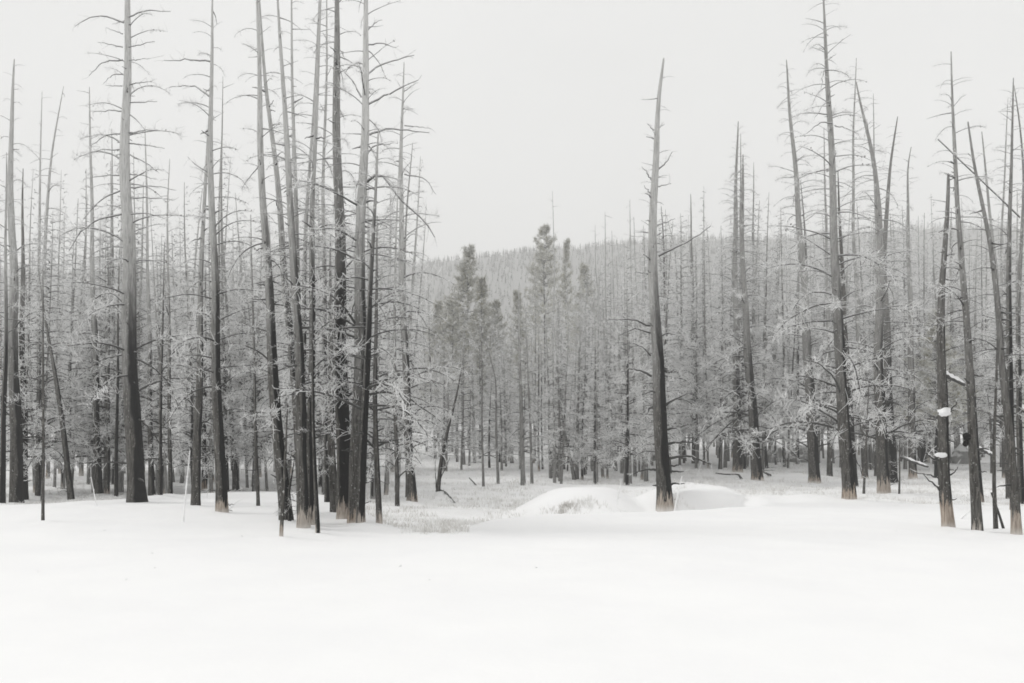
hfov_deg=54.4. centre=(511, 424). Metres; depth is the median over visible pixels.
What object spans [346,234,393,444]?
frosted pine
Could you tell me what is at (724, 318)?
frosted pine
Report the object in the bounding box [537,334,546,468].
bare spire
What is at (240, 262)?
bare spire
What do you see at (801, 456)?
boulder
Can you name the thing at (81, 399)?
frosted pine
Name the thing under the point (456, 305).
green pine
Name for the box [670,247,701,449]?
frosted pine
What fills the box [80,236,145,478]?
frosted pine
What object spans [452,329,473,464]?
spindly pine
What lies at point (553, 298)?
spindly pine
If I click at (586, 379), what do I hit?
frosted pine
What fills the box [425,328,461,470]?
frosted pine
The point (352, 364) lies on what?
frosted pine
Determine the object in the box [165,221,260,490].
frosted pine
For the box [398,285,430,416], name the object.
frosted pine
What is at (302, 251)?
frosted pine
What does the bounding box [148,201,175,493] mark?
bare spire
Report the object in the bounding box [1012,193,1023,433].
bare spire
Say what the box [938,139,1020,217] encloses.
bare branch
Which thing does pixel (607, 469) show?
frosted pine
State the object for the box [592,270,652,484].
frosted pine
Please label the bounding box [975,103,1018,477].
dead pine
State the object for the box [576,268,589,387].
bare spire
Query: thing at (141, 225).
bare spire
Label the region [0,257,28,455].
frosted pine
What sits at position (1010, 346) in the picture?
dead pine
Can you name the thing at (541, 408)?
frosted pine
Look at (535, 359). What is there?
bare spire
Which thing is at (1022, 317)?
frosted pine
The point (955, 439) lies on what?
bare spire
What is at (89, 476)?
frosted pine
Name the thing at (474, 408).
frosted pine
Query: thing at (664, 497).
dead pine
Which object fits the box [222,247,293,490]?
frosted pine
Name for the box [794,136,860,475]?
dead pine
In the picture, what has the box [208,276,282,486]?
frosted pine
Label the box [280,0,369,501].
dead pine
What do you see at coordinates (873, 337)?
bare spire
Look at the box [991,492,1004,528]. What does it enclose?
bare stick
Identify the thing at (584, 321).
frosted pine
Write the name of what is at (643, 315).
bare spire
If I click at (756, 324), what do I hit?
frosted pine
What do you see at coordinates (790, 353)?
frosted pine
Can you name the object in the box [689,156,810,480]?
dead pine
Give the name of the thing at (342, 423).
dead pine
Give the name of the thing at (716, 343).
frosted pine
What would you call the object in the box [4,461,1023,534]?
frosted grass
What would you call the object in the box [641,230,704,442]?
frosted pine
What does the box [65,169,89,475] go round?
bare spire
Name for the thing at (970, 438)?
dead pine
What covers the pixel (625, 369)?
frosted pine
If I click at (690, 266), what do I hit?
bare spire
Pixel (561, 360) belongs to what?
frosted pine
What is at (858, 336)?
dead pine
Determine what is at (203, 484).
dead pine
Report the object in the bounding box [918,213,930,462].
bare spire
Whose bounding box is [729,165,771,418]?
dead pine
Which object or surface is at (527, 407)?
frosted pine
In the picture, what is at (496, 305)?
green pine
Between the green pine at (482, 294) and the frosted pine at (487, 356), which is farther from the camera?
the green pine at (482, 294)
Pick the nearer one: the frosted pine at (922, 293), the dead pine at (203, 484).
the dead pine at (203, 484)
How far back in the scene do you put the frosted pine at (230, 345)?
52.78 m
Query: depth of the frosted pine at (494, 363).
91.63 m
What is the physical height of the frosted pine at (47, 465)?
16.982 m
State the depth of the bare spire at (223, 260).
53.54 m
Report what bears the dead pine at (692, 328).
on the snow ground at (800, 585)
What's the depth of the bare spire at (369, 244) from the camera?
64.03 m
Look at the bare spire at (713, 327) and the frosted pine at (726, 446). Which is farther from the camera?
the bare spire at (713, 327)
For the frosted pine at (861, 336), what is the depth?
81.73 m
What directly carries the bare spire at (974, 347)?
on the snow ground at (800, 585)
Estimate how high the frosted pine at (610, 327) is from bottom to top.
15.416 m
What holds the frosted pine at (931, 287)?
on the snow ground at (800, 585)
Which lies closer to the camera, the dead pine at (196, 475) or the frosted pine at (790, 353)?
the dead pine at (196, 475)
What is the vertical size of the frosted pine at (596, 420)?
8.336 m
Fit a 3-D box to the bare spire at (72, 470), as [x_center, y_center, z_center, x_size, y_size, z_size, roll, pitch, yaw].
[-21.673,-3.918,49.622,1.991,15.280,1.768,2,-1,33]
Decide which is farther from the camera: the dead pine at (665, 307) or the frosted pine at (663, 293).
the frosted pine at (663, 293)
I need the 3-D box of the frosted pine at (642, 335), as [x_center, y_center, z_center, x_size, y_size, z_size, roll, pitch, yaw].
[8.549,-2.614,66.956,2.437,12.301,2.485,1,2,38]
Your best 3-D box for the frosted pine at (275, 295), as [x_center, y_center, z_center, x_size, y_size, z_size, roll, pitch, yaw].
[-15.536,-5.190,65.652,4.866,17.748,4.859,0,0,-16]
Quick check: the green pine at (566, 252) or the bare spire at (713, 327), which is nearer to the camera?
the bare spire at (713, 327)
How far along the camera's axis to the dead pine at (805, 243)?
64.66 m
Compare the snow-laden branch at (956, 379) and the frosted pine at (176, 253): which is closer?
the snow-laden branch at (956, 379)
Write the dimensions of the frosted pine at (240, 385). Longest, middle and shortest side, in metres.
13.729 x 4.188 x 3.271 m
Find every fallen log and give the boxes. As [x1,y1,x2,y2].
[900,456,928,467]
[979,446,991,455]
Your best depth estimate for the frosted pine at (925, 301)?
87.77 m
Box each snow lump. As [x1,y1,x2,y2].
[934,452,946,457]
[938,407,950,416]
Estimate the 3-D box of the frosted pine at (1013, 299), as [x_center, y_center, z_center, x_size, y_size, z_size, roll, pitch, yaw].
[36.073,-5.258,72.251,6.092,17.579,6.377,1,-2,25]
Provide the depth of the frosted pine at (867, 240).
80.21 m
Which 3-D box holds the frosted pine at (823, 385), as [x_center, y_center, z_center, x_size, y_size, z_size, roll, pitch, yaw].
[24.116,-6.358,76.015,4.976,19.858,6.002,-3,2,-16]
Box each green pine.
[416,300,460,437]
[417,299,484,451]
[428,243,501,446]
[454,275,509,406]
[473,298,523,403]
[506,289,540,418]
[522,223,573,429]
[546,238,579,384]
[563,262,616,379]
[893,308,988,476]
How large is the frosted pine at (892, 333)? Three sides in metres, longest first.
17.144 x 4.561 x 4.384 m
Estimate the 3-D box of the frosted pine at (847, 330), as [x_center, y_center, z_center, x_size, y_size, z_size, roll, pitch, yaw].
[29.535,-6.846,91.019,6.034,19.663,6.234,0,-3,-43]
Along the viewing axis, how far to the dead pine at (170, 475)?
38.69 m
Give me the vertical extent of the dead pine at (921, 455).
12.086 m
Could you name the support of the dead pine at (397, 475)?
on the snow ground at (800, 585)
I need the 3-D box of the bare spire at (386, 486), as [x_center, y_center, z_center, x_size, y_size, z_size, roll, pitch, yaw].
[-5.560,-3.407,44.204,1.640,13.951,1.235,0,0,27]
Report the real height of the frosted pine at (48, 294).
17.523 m
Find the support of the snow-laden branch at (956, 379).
attached to the dead pine at (943, 487)
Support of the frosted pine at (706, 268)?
on the snow ground at (800, 585)
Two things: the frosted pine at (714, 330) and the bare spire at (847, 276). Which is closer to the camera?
the bare spire at (847, 276)
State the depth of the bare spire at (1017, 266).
66.76 m
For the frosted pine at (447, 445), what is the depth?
66.81 m
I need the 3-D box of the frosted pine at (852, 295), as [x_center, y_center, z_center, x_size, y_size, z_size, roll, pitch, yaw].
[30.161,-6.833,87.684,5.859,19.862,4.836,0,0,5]
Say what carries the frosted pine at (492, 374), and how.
on the snow ground at (800, 585)
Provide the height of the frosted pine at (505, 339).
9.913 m
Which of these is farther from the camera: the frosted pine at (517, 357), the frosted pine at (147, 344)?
the frosted pine at (517, 357)
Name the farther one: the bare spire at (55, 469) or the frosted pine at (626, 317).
the frosted pine at (626, 317)
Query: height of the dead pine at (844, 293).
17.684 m
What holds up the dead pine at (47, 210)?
on the snow ground at (800, 585)
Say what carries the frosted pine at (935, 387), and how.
on the snow ground at (800, 585)
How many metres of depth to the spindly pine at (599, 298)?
75.49 m
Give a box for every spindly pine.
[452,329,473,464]
[458,332,490,462]
[463,329,503,486]
[472,332,517,483]
[497,357,529,462]
[498,287,555,485]
[513,306,550,483]
[536,328,579,480]
[540,191,556,462]
[547,380,584,479]
[557,316,593,478]
[563,307,598,473]
[569,287,601,470]
[589,233,624,461]
[592,215,622,468]
[602,235,631,470]
[604,256,637,473]
[606,206,647,476]
[629,227,670,481]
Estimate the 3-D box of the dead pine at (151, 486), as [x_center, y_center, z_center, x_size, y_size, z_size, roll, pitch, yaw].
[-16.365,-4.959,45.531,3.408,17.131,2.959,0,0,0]
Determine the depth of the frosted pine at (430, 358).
79.70 m
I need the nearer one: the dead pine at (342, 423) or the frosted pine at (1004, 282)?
the dead pine at (342, 423)
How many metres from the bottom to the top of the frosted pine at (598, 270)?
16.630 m
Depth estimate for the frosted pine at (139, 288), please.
46.82 m
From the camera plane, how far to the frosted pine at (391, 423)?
53.81 m
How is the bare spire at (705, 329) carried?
on the snow ground at (800, 585)
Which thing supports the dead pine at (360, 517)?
on the snow ground at (800, 585)
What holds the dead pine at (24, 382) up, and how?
on the snow ground at (800, 585)
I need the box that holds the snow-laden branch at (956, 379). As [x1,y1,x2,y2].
[946,371,965,385]
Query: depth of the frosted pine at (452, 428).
80.51 m
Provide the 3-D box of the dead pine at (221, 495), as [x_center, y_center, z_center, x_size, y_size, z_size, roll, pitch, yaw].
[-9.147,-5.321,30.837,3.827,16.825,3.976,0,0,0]
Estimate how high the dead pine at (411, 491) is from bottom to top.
18.250 m
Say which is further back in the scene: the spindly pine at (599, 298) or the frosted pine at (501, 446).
the spindly pine at (599, 298)
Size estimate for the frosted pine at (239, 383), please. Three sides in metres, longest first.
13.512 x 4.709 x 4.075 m
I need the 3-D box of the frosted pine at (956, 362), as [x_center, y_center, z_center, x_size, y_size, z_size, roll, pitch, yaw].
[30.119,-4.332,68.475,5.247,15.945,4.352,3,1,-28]
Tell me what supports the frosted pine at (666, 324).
on the snow ground at (800, 585)
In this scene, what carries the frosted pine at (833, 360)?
on the snow ground at (800, 585)
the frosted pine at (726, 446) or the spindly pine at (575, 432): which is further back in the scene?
the frosted pine at (726, 446)
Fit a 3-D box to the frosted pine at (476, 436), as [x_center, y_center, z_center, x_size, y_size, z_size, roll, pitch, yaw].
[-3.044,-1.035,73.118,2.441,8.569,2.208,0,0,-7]
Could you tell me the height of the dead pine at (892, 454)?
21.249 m
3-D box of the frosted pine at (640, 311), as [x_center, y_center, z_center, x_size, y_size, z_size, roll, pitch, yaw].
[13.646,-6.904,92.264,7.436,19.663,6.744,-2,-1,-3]
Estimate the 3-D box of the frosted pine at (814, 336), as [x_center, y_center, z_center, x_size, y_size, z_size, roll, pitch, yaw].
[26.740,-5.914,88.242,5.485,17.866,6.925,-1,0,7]
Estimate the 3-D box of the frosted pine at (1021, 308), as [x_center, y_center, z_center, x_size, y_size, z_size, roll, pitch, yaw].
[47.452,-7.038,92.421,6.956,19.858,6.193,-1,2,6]
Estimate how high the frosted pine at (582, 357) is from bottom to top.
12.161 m
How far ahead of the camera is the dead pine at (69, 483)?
42.53 m
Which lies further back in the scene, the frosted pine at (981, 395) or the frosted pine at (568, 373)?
the frosted pine at (568, 373)
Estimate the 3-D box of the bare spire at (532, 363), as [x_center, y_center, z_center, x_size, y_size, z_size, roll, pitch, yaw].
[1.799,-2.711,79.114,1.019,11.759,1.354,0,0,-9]
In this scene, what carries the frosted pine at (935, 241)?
on the snow ground at (800, 585)
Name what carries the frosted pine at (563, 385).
on the snow ground at (800, 585)
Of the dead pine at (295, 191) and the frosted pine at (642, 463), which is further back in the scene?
the frosted pine at (642, 463)
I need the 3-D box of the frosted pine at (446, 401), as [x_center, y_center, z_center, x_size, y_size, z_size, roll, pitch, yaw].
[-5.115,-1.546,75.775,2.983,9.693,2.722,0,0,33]
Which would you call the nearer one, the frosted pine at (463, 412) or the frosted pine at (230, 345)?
the frosted pine at (230, 345)
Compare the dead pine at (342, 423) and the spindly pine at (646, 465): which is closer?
the dead pine at (342, 423)
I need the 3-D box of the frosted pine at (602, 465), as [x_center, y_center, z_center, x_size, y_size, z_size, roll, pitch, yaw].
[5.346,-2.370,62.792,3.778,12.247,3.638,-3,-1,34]
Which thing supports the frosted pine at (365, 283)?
on the snow ground at (800, 585)
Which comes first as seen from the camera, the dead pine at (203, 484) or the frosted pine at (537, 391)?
the dead pine at (203, 484)
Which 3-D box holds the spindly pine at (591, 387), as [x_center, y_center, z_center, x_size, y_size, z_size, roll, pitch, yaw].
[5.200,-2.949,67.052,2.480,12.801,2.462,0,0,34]
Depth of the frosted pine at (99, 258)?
49.66 m
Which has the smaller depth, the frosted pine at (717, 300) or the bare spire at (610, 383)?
the bare spire at (610, 383)
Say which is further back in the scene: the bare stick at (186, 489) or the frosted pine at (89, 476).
the frosted pine at (89, 476)
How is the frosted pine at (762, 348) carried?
on the snow ground at (800, 585)
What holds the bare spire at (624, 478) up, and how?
on the snow ground at (800, 585)
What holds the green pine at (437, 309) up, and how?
on the snow ground at (800, 585)
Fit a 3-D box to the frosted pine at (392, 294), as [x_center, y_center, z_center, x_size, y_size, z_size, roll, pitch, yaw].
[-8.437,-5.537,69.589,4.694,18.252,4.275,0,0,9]
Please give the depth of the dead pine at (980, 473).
39.83 m
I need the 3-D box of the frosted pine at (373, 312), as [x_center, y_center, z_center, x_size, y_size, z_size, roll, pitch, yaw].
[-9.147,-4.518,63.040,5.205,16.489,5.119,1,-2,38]
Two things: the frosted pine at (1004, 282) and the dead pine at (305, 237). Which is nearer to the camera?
the dead pine at (305, 237)
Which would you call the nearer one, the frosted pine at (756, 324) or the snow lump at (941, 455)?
the snow lump at (941, 455)
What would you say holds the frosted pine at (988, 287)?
on the snow ground at (800, 585)
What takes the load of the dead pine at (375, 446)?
on the snow ground at (800, 585)
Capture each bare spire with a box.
[0,180,8,435]
[19,174,41,431]
[46,170,72,486]
[51,204,81,487]
[64,192,88,482]
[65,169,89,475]
[96,161,119,485]
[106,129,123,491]
[111,216,122,484]
[118,211,122,280]
[122,152,153,422]
[131,170,154,479]
[135,182,143,351]
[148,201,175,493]
[177,240,198,482]
[179,189,202,470]
[182,182,195,430]
[195,166,231,482]
[202,214,226,492]
[207,148,239,420]
[232,193,260,489]
[277,130,302,482]
[282,212,292,472]
[365,173,373,482]
[366,181,382,367]
[372,194,403,494]
[391,156,426,492]
[410,207,428,409]
[525,270,543,460]
[528,317,537,437]
[533,312,544,470]
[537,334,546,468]
[542,316,559,482]
[544,291,563,477]
[546,289,566,476]
[554,303,563,446]
[555,345,570,451]
[562,341,575,469]
[567,309,578,466]
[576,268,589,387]
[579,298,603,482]
[588,261,607,431]
[601,300,613,468]
[613,267,631,423]
[615,311,635,482]
[631,290,639,450]
[640,239,647,362]
[641,263,649,419]
[677,213,690,460]
[684,215,697,402]
[690,189,717,468]
[697,205,710,464]
[701,226,718,457]
[719,229,726,404]
[724,221,738,460]
[753,197,777,469]
[761,240,776,448]
[774,210,799,466]
[777,198,805,467]
[782,236,799,446]
[787,216,803,463]
[814,216,832,462]
[839,199,857,467]
[854,234,867,454]
[855,204,873,469]
[868,221,874,462]
[888,229,901,461]
[913,216,921,400]
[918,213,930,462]
[927,197,948,410]
[945,209,961,462]
[947,218,965,448]
[958,199,986,414]
[966,233,975,346]
[972,218,987,459]
[972,224,984,409]
[972,240,983,420]
[978,233,993,456]
[994,214,1012,360]
[1011,195,1023,403]
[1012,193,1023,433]
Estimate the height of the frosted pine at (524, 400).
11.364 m
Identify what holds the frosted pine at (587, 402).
on the snow ground at (800, 585)
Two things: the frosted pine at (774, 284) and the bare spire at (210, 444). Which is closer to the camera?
the bare spire at (210, 444)
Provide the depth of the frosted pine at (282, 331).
66.27 m
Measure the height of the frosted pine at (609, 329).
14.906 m
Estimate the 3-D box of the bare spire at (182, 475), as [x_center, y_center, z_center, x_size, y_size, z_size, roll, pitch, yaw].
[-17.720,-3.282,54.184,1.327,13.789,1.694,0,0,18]
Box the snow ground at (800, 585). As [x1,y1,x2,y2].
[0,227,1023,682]
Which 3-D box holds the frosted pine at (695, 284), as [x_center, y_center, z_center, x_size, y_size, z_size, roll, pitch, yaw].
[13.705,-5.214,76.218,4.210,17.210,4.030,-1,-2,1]
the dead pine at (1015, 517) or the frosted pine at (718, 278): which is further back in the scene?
the frosted pine at (718, 278)
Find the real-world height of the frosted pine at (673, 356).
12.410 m
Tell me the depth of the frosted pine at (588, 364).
64.90 m
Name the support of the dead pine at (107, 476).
on the snow ground at (800, 585)
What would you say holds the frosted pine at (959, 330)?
on the snow ground at (800, 585)
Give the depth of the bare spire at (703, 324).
72.14 m
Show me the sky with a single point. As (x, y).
(523, 101)
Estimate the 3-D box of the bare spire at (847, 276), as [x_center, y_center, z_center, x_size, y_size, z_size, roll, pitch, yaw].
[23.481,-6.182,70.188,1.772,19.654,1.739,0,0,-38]
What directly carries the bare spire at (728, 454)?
on the snow ground at (800, 585)
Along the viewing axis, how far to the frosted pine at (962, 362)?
83.62 m
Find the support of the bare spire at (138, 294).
on the snow ground at (800, 585)
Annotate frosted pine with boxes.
[0,208,101,501]
[0,242,35,465]
[0,242,86,492]
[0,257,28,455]
[3,253,60,452]
[6,254,67,456]
[8,260,58,435]
[18,212,78,478]
[28,228,103,490]
[34,211,154,492]
[34,214,85,468]
[44,267,77,473]
[45,251,125,491]
[52,238,146,481]
[57,277,90,452]
[58,274,112,484]
[63,256,110,429]
[68,212,125,483]
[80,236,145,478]
[87,209,177,471]
[88,255,178,465]
[103,261,163,449]
[106,222,152,472]
[118,234,189,493]
[122,245,203,493]
[124,261,209,481]
[141,276,162,468]
[142,231,207,480]
[143,281,188,457]
[144,263,245,481]
[149,271,165,345]
[163,281,192,464]
[164,219,208,473]
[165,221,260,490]
[179,253,208,428]
[181,229,240,478]
[183,272,248,480]
[201,240,249,466]
[206,236,271,487]
[207,226,266,429]
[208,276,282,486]
[222,217,292,491]
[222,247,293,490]
[225,254,262,480]
[226,249,270,467]
[231,231,290,476]
[233,224,319,473]
[246,217,286,469]
[248,231,318,441]
[254,241,283,401]
[256,252,284,393]
[263,267,318,470]
[267,177,370,464]
[268,182,353,494]
[281,182,327,429]
[282,188,352,486]
[291,222,353,445]
[316,192,392,461]
[317,184,401,453]
[323,252,421,498]
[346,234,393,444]
[347,224,401,467]
[348,192,431,490]
[350,234,399,459]
[353,251,403,451]
[366,226,422,471]
[370,260,438,462]
[373,222,420,464]
[385,249,424,437]
[392,303,437,448]
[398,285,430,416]
[409,286,456,451]
[412,308,430,438]
[417,284,442,458]
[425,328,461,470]
[425,342,460,458]
[426,349,464,470]
[429,341,449,456]
[441,305,486,470]
[445,371,465,455]
[450,358,471,461]
[453,348,487,425]
[455,355,486,465]
[459,313,493,458]
[464,360,487,455]
[471,375,493,438]
[475,359,503,467]
[478,311,515,432]
[483,315,514,438]
[483,328,515,446]
[484,347,507,461]
[485,333,517,462]
[486,336,518,466]
[486,354,514,470]
[491,310,536,429]
[497,316,518,460]
[500,349,517,454]
[504,310,542,458]
[508,344,532,468]
[509,350,536,450]
[516,317,545,428]
[525,302,572,477]
[526,324,550,462]
[539,304,589,483]
[539,346,573,433]
[540,323,573,448]
[542,293,573,445]
[543,308,576,428]
[550,307,574,468]
[551,287,593,463]
[551,310,573,415]
[557,316,603,479]
[563,339,574,458]
[567,288,599,408]
[569,274,604,474]
[569,290,624,477]
[569,319,601,464]
[570,298,602,468]
[572,336,616,484]
[573,305,593,403]
[574,313,610,481]
[575,272,632,461]
[586,313,624,478]
[591,268,608,453]
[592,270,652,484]
[596,286,622,467]
[597,264,624,442]
[599,246,654,482]
[600,317,636,455]
[611,286,635,424]
[616,274,641,424]
[622,296,650,470]
[623,285,641,407]
[623,292,666,479]
[625,255,685,463]
[628,248,675,414]
[629,209,708,460]
[629,223,688,455]
[631,225,672,460]
[631,234,674,411]
[637,281,689,459]
[638,280,653,465]
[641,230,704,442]
[662,218,718,464]
[668,258,728,468]
[669,266,689,383]
[669,270,691,458]
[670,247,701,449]
[674,247,719,460]
[676,244,769,468]
[682,235,728,461]
[692,199,766,467]
[700,248,731,416]
[701,200,790,467]
[701,241,731,416]
[701,255,731,454]
[705,254,728,446]
[712,234,758,457]
[730,255,786,451]
[744,235,781,437]
[744,270,805,467]
[755,217,801,462]
[755,278,798,464]
[756,232,799,444]
[763,280,791,444]
[779,246,820,444]
[785,261,836,427]
[787,272,837,441]
[788,242,835,421]
[791,237,836,457]
[799,247,863,446]
[801,212,859,462]
[816,245,857,427]
[816,249,833,450]
[819,247,857,412]
[823,237,871,452]
[833,222,874,427]
[833,263,907,468]
[850,271,874,437]
[855,237,918,447]
[872,217,918,450]
[883,210,936,468]
[883,222,953,446]
[883,259,932,455]
[903,256,956,443]
[912,245,931,449]
[913,234,963,455]
[914,258,933,328]
[915,264,959,373]
[916,248,981,450]
[916,285,964,463]
[921,268,938,347]
[928,224,992,444]
[945,255,964,443]
[945,264,993,431]
[947,278,983,440]
[955,256,993,432]
[959,238,1014,428]
[960,241,1023,466]
[964,271,1023,452]
[975,239,1023,443]
[976,221,1023,452]
[985,238,1023,438]
[997,256,1023,394]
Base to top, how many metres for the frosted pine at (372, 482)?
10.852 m
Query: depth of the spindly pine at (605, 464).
69.43 m
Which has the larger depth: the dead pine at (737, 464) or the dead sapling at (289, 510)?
the dead pine at (737, 464)
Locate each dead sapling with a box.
[24,267,62,519]
[270,407,308,535]
[272,460,296,520]
[294,287,330,532]
[855,384,877,493]
[892,440,909,493]
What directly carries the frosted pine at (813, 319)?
on the snow ground at (800, 585)
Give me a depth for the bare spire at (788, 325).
84.91 m
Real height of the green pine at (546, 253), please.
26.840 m
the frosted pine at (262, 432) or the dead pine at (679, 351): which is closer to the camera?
the frosted pine at (262, 432)
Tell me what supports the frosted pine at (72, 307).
on the snow ground at (800, 585)
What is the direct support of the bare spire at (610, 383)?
on the snow ground at (800, 585)
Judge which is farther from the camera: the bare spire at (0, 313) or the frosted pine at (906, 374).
the frosted pine at (906, 374)
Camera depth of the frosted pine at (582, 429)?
61.59 m
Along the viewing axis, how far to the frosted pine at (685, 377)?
61.48 m
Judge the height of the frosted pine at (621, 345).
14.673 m
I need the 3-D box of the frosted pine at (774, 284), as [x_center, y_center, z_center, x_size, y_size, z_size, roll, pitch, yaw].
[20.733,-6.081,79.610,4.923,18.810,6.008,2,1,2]
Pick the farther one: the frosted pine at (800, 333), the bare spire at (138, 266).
the frosted pine at (800, 333)
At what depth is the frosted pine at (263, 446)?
47.60 m
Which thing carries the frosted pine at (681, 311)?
on the snow ground at (800, 585)
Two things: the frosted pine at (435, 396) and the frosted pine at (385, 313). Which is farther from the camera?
the frosted pine at (435, 396)
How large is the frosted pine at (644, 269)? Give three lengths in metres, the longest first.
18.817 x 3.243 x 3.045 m
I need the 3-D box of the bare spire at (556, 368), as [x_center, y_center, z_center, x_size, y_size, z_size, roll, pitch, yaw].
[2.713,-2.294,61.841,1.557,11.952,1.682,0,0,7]
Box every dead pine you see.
[0,59,55,502]
[0,152,41,502]
[6,167,53,499]
[19,86,79,479]
[19,97,73,495]
[24,268,88,499]
[52,87,125,493]
[53,0,207,502]
[74,248,123,493]
[91,247,123,496]
[109,134,180,495]
[119,242,191,494]
[123,159,196,493]
[153,0,266,512]
[159,110,241,504]
[183,270,221,490]
[206,250,246,489]
[207,82,237,491]
[209,0,322,519]
[228,215,270,505]
[238,0,349,527]
[245,0,327,509]
[251,0,330,448]
[265,0,437,522]
[272,130,447,522]
[273,0,357,524]
[274,0,352,377]
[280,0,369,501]
[281,235,387,511]
[285,0,404,518]
[317,216,447,523]
[351,66,470,501]
[368,143,451,496]
[368,151,425,505]
[431,361,467,491]
[605,58,712,511]
[660,208,677,473]
[666,217,684,462]
[670,194,720,462]
[680,121,779,472]
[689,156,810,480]
[723,135,767,468]
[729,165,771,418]
[751,0,918,499]
[754,59,867,483]
[787,180,835,446]
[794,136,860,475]
[813,82,958,493]
[821,173,875,485]
[823,58,895,478]
[854,95,902,475]
[857,116,920,482]
[871,149,954,479]
[902,308,932,461]
[911,173,971,527]
[919,52,1000,530]
[945,218,999,502]
[952,122,1023,534]
[960,78,1023,509]
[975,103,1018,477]
[976,132,1015,498]
[979,331,999,528]
[980,86,1023,503]
[980,390,999,472]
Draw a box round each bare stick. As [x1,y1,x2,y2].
[89,477,96,505]
[182,449,189,521]
[674,477,681,510]
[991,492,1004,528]
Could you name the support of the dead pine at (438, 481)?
on the snow ground at (800, 585)
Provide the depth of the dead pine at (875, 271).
64.31 m
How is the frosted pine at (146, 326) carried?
on the snow ground at (800, 585)
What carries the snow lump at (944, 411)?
attached to the dead pine at (943, 487)
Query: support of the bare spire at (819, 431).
on the snow ground at (800, 585)
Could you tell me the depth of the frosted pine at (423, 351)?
113.32 m
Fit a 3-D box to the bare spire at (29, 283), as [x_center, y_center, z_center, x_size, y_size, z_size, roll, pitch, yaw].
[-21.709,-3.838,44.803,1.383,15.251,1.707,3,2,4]
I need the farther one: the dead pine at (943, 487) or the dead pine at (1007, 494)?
the dead pine at (1007, 494)
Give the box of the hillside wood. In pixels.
[1,221,1023,422]
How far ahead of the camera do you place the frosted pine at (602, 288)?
70.28 m
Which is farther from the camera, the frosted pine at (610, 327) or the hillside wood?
the hillside wood
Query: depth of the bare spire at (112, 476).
52.00 m
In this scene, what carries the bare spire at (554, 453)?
on the snow ground at (800, 585)
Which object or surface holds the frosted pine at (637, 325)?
on the snow ground at (800, 585)
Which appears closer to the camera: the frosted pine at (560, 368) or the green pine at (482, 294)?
the frosted pine at (560, 368)
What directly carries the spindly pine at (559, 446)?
on the snow ground at (800, 585)
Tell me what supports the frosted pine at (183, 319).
on the snow ground at (800, 585)
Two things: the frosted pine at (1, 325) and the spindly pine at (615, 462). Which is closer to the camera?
the frosted pine at (1, 325)
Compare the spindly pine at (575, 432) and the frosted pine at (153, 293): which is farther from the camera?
the frosted pine at (153, 293)
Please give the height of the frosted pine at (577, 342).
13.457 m
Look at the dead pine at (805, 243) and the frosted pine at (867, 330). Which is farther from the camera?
the frosted pine at (867, 330)
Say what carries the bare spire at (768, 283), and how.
on the snow ground at (800, 585)
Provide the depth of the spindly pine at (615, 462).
67.48 m
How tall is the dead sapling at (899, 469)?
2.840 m
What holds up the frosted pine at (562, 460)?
on the snow ground at (800, 585)
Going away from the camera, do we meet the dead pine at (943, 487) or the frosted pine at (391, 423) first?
the dead pine at (943, 487)
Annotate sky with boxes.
[0,0,1023,274]
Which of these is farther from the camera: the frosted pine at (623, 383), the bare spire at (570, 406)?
the frosted pine at (623, 383)
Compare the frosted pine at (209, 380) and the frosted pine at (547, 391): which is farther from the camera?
the frosted pine at (547, 391)
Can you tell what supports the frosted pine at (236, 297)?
on the snow ground at (800, 585)
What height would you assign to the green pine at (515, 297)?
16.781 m
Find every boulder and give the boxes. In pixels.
[764,445,781,462]
[786,444,807,462]
[949,443,968,463]
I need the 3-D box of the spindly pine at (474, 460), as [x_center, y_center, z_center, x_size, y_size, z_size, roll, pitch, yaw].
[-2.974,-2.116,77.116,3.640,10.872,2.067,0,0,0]
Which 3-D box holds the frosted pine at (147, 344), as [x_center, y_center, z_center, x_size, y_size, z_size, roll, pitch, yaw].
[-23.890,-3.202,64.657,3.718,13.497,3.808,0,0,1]
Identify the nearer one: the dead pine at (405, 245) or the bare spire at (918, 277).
the dead pine at (405, 245)
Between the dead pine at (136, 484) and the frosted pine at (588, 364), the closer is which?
the dead pine at (136, 484)
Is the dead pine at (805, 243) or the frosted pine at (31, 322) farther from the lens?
the frosted pine at (31, 322)
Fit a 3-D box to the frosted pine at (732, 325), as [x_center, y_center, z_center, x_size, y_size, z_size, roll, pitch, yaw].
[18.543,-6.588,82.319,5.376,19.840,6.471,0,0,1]
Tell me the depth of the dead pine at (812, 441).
57.08 m
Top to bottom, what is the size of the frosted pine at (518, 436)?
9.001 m
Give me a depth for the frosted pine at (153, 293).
110.96 m
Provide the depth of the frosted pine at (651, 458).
72.73 m
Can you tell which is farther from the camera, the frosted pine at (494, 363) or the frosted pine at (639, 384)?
the frosted pine at (494, 363)
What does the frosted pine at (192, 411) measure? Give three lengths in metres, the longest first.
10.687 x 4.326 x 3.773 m
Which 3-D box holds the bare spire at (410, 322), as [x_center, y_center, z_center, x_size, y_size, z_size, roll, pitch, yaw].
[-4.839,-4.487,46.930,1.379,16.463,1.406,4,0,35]
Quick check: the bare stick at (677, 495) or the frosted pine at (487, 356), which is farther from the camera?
the frosted pine at (487, 356)
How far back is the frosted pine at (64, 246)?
69.88 m
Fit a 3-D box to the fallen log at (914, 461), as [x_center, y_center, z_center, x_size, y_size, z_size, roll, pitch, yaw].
[22.134,2.028,54.750,2.588,0.712,0.200,0,0,-36]

